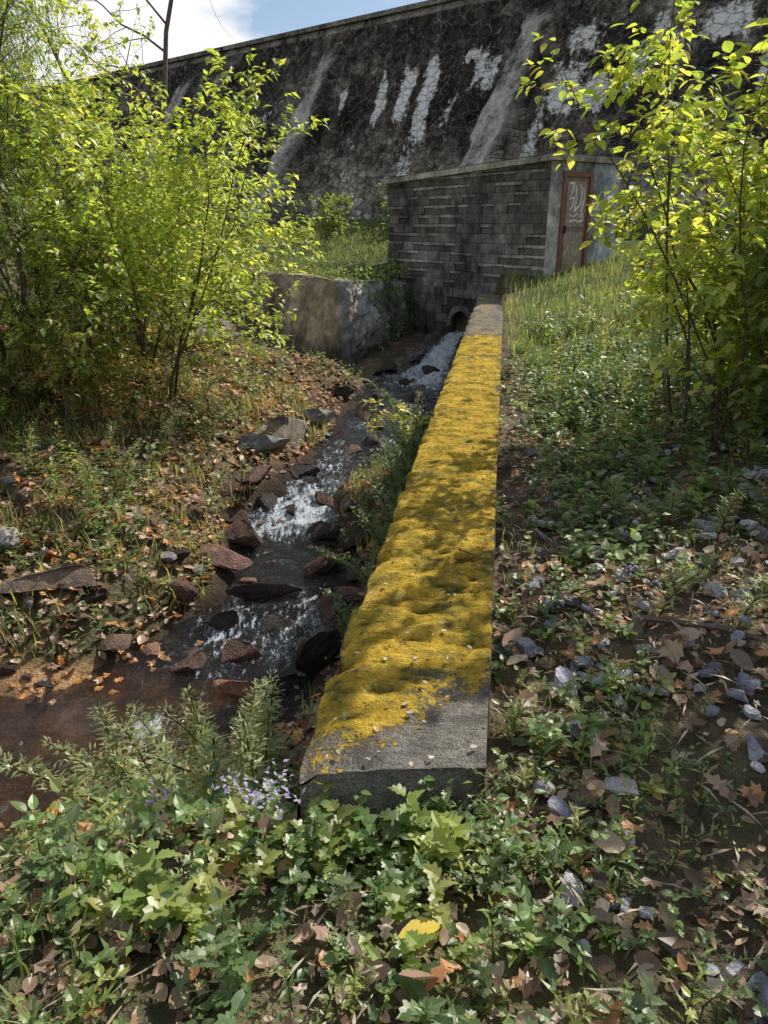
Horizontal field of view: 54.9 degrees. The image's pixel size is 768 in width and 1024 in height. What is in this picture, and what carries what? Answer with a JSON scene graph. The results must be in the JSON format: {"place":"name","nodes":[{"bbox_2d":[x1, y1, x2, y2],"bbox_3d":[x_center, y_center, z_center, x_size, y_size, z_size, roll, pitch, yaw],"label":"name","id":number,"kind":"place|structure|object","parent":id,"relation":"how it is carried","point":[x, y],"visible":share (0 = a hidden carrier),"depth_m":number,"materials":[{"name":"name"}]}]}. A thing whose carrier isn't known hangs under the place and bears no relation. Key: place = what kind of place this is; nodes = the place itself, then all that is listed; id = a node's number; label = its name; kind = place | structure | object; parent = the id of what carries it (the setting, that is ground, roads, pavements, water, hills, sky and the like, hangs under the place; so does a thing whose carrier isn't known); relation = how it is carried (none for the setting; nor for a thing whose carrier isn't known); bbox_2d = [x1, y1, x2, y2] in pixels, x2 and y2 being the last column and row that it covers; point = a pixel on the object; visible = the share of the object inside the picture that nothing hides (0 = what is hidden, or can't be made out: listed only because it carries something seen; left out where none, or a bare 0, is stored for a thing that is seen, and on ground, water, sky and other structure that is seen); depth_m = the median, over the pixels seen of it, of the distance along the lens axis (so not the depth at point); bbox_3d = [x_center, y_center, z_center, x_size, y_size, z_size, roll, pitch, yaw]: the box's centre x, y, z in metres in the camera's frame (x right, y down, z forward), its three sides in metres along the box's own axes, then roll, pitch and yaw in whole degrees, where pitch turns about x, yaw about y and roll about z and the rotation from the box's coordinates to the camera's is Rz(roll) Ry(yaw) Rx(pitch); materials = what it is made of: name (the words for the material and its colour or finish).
{"place":"outdoors","nodes":[
{"label":"outdoors","id":0,"kind":"place"},
{"bbox_2d":[0,0,425,91],"label":"sky","id":1,"kind":"structure","parent":0,"point":[194,27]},
{"bbox_2d":[0,328,462,839],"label":"stream water","id":2,"kind":"structure","parent":0,"point":[448,341],"depth_m":6.83,"materials":[{"name":"liquid"}]},
{"bbox_2d":[0,217,767,1023],"bbox_3d":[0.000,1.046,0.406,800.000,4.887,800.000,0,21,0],"label":"ground","id":3,"kind":"structure","parent":0,"point":[152,1009],"depth_m":4.73,"materials":[{"name":"brown plant"}]},
{"bbox_2d":[0,352,12,415],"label":"leafy shrub","id":4,"kind":"object","parent":3,"relation":"on","point":[2,409],"visible":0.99,"depth_m":8.14,"materials":[{"name":"green plant"}]},
{"bbox_2d":[0,0,73,312],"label":"feathery tree","id":5,"kind":"object","parent":3,"relation":"on","point":[57,141],"visible":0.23,"depth_m":11.07,"materials":[{"name":"green plant"}]},
{"bbox_2d":[0,1,103,271],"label":"maple tree","id":6,"kind":"object","parent":3,"relation":"on","point":[91,61],"visible":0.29,"depth_m":14.70,"materials":[{"name":"green plant"}]},
{"bbox_2d":[0,173,162,403],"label":"leafy shrub","id":7,"kind":"object","parent":3,"relation":"on","point":[118,273],"visible":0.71,"depth_m":8.60,"materials":[{"name":"green plant"}]},
{"bbox_2d":[1,318,164,441],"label":"leafy shrub","id":8,"kind":"object","parent":3,"relation":"on","point":[39,365],"visible":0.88,"depth_m":8.62,"materials":[{"name":"green plant"}]},
{"bbox_2d":[0,0,172,388],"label":"feathery tree","id":9,"kind":"object","parent":3,"relation":"on","point":[5,206],"visible":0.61,"depth_m":8.36,"materials":[{"name":"green plant"}]},
{"bbox_2d":[0,0,228,287],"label":"bare tree","id":10,"kind":"object","parent":3,"relation":"on","point":[164,49],"visible":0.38,"depth_m":16.49,"materials":[{"name":"brown plant"}]},
{"bbox_2d":[0,0,285,368],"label":"leafy shrub","id":11,"kind":"object","parent":3,"relation":"on","point":[92,122],"visible":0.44,"depth_m":9.63,"materials":[{"name":"green plant"}]},
{"bbox_2d":[0,44,334,404],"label":"leafy shrub","id":12,"kind":"object","parent":3,"relation":"on","point":[172,211],"visible":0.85,"depth_m":8.88,"materials":[{"name":"green plant"}]},
{"bbox_2d":[100,96,288,356],"bbox_3d":[-3.293,-4.434,11.681,3.450,3.874,3.165,-18,28,-39],"label":"leafy shrub","id":13,"kind":"object","parent":3,"relation":"on","point":[212,150],"visible":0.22,"depth_m":11.73,"materials":[{"name":"green plant"}]},
{"bbox_2d":[174,298,244,338],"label":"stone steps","id":14,"kind":"structure","parent":3,"relation":"on","point":[225,325],"depth_m":16.17,"materials":[{"name":"grey stone"}]},
{"bbox_2d":[0,337,445,783],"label":"stream rocks","id":15,"kind":"object","parent":3,"relation":"on","point":[313,652],"visible":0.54,"depth_m":6.59,"materials":[{"name":"stone"}]},
{"bbox_2d":[216,266,410,366],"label":"stone abutment wall","id":16,"kind":"structure","parent":3,"relation":"on","point":[338,317],"depth_m":16.25,"materials":[{"name":"concrete"}]},
{"bbox_2d":[292,190,359,240],"bbox_3d":[-1.730,-9.426,23.584,1.714,1.559,2.016,12,24,27],"label":"leafy shrub","id":17,"kind":"object","parent":3,"relation":"on","point":[328,210],"visible":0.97,"depth_m":23.65,"materials":[{"name":"green plant"}]},
{"bbox_2d":[358,177,387,221],"bbox_3d":[0.426,-10.770,25.661,2.219,1.714,2.242,9,23,22],"label":"leafy shrub","id":18,"kind":"object","parent":3,"relation":"on","point":[385,188],"visible":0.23,"depth_m":25.37,"materials":[{"name":"green plant"}]},
{"bbox_2d":[0,227,767,1023],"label":"groundcover plants","id":19,"kind":"object","parent":3,"relation":"on","point":[152,897],"visible":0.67,"depth_m":1.89,"materials":[{"name":"green plant"}]},
{"bbox_2d":[0,0,767,228],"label":"stone dam","id":20,"kind":"structure","parent":3,"relation":"on","point":[423,86],"depth_m":28.65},
{"bbox_2d":[0,341,767,820],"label":"mugwort plants","id":21,"kind":"object","parent":3,"relation":"on","point":[246,745],"visible":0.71,"depth_m":3.58,"materials":[{"name":"green plant"}]},
{"bbox_2d":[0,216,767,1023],"bbox_3d":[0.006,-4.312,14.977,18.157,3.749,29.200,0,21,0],"label":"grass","id":22,"kind":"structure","parent":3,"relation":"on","point":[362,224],"depth_m":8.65,"materials":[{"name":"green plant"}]},
{"bbox_2d":[0,292,767,1023],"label":"fallen leaves","id":23,"kind":"object","parent":3,"relation":"on","point":[526,982],"depth_m":2.53,"materials":[{"name":"brown plant"}]},
{"bbox_2d":[397,917,439,938],"bbox_3d":[0.073,0.882,1.573,0.094,0.019,0.063,0,21,0],"label":"yellow fallen leaf","id":24,"kind":"object","parent":23,"relation":"on","point":[422,925],"visible":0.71,"depth_m":1.58,"materials":[{"name":"yellow plant"}]},
{"bbox_2d":[380,202,388,232],"bbox_3d":[0.651,-8.998,22.595,1.647,1.279,1.709,0,21,0],"label":"leafy shrub","id":25,"kind":"object","parent":3,"relation":"on","point":[386,215],"visible":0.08,"depth_m":22.79,"materials":[{"name":"green plant"}]},
{"bbox_2d":[358,398,433,464],"bbox_3d":[0.261,-0.881,8.183,0.982,0.840,0.730,-5,22,-14],"label":"yellow weed","id":26,"kind":"object","parent":3,"relation":"on","point":[402,408],"visible":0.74,"depth_m":8.07,"materials":[{"name":"green plant"}]},
{"bbox_2d":[296,291,502,840],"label":"mossy retaining wall","id":27,"kind":"structure","parent":3,"relation":"on","point":[451,730],"depth_m":2.63,"materials":[{"name":"plant"}]},
{"bbox_2d":[144,400,688,819],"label":"purple aster flowers","id":28,"kind":"object","parent":3,"relation":"on","point":[255,801],"visible":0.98,"depth_m":1.89,"materials":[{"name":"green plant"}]},
{"bbox_2d":[405,291,475,336],"bbox_3d":[1.889,-4.183,17.602,0.620,2.170,5.500,-14,25,-32],"label":"culvert foundation","id":29,"kind":"object","parent":3,"relation":"on","point":[453,302],"visible":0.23,"depth_m":17.29,"materials":[{"name":"concrete"}]},
{"bbox_2d":[403,283,487,334],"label":"foundation blocks","id":30,"kind":"structure","parent":29,"relation":"attached to","point":[430,300],"depth_m":17.80,"materials":[{"name":"concrete"}]},
{"bbox_2d":[387,160,554,290],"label":"block wall","id":31,"kind":"structure","parent":29,"relation":"on","point":[483,230],"depth_m":16.27,"materials":[{"name":"concrete"}]},
{"bbox_2d":[381,152,628,184],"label":"roof slab","id":32,"kind":"structure","parent":31,"relation":"on","point":[587,158],"depth_m":15.00,"materials":[{"name":"concrete"}]},
{"bbox_2d":[543,161,620,278],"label":"concrete facade","id":33,"kind":"structure","parent":3,"relation":"on","point":[606,177],"depth_m":14.75,"materials":[{"name":"grey concrete"}]},
{"bbox_2d":[555,171,593,274],"bbox_3d":[3.807,-5.728,14.795,0.850,1.950,0.110,-14,25,-32],"label":"metal door","id":34,"kind":"structure","parent":33,"relation":"attached to","point":[586,181],"depth_m":14.76,"materials":[{"name":"metal"}]},
{"bbox_2d":[565,182,584,266],"bbox_3d":[3.814,-5.731,14.804,0.469,1.584,0.034,-14,25,-32],"label":"graffiti","id":35,"kind":"object","parent":34,"relation":"attached to","point":[575,199],"visible":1,"depth_m":14.71,"materials":[{"name":"paint"}]},
{"bbox_2d":[514,431,767,1023],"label":"gravel stones","id":36,"kind":"object","parent":3,"relation":"on","point":[527,646],"visible":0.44,"depth_m":2.65,"materials":[{"name":"grey stone"}]},
{"bbox_2d":[515,0,767,451],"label":"yellow green shrub","id":37,"kind":"object","parent":3,"relation":"on","point":[726,283],"visible":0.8,"depth_m":4.33,"materials":[{"name":"green plant"}]},
{"bbox_2d":[578,30,767,420],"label":"yellow green shrub","id":38,"kind":"object","parent":3,"relation":"on","point":[686,108],"visible":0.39,"depth_m":4.68,"materials":[{"name":"green plant"}]},
{"bbox_2d":[645,118,766,331],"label":"dark green shrub","id":39,"kind":"object","parent":3,"relation":"on","point":[682,168],"visible":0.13,"depth_m":6.45,"materials":[{"name":"green plant"}]},
{"bbox_2d":[699,206,767,456],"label":"dark green shrub","id":40,"kind":"object","parent":3,"relation":"on","point":[753,294],"visible":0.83,"depth_m":4.46,"materials":[{"name":"green plant"}]},
{"bbox_2d":[705,133,763,213],"bbox_3d":[5.300,-4.162,8.209,2.818,3.580,3.226,0,21,0],"label":"dark green shrub","id":41,"kind":"object","parent":3,"relation":"on","point":[739,161],"visible":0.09,"depth_m":8.74,"materials":[{"name":"green plant"}]},
{"bbox_2d":[744,9,767,55],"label":"leafy sapling","id":42,"kind":"object","parent":3,"relation":"on","point":[762,45],"visible":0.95,"depth_m":3.74,"materials":[{"name":"green plant"}]}
]}

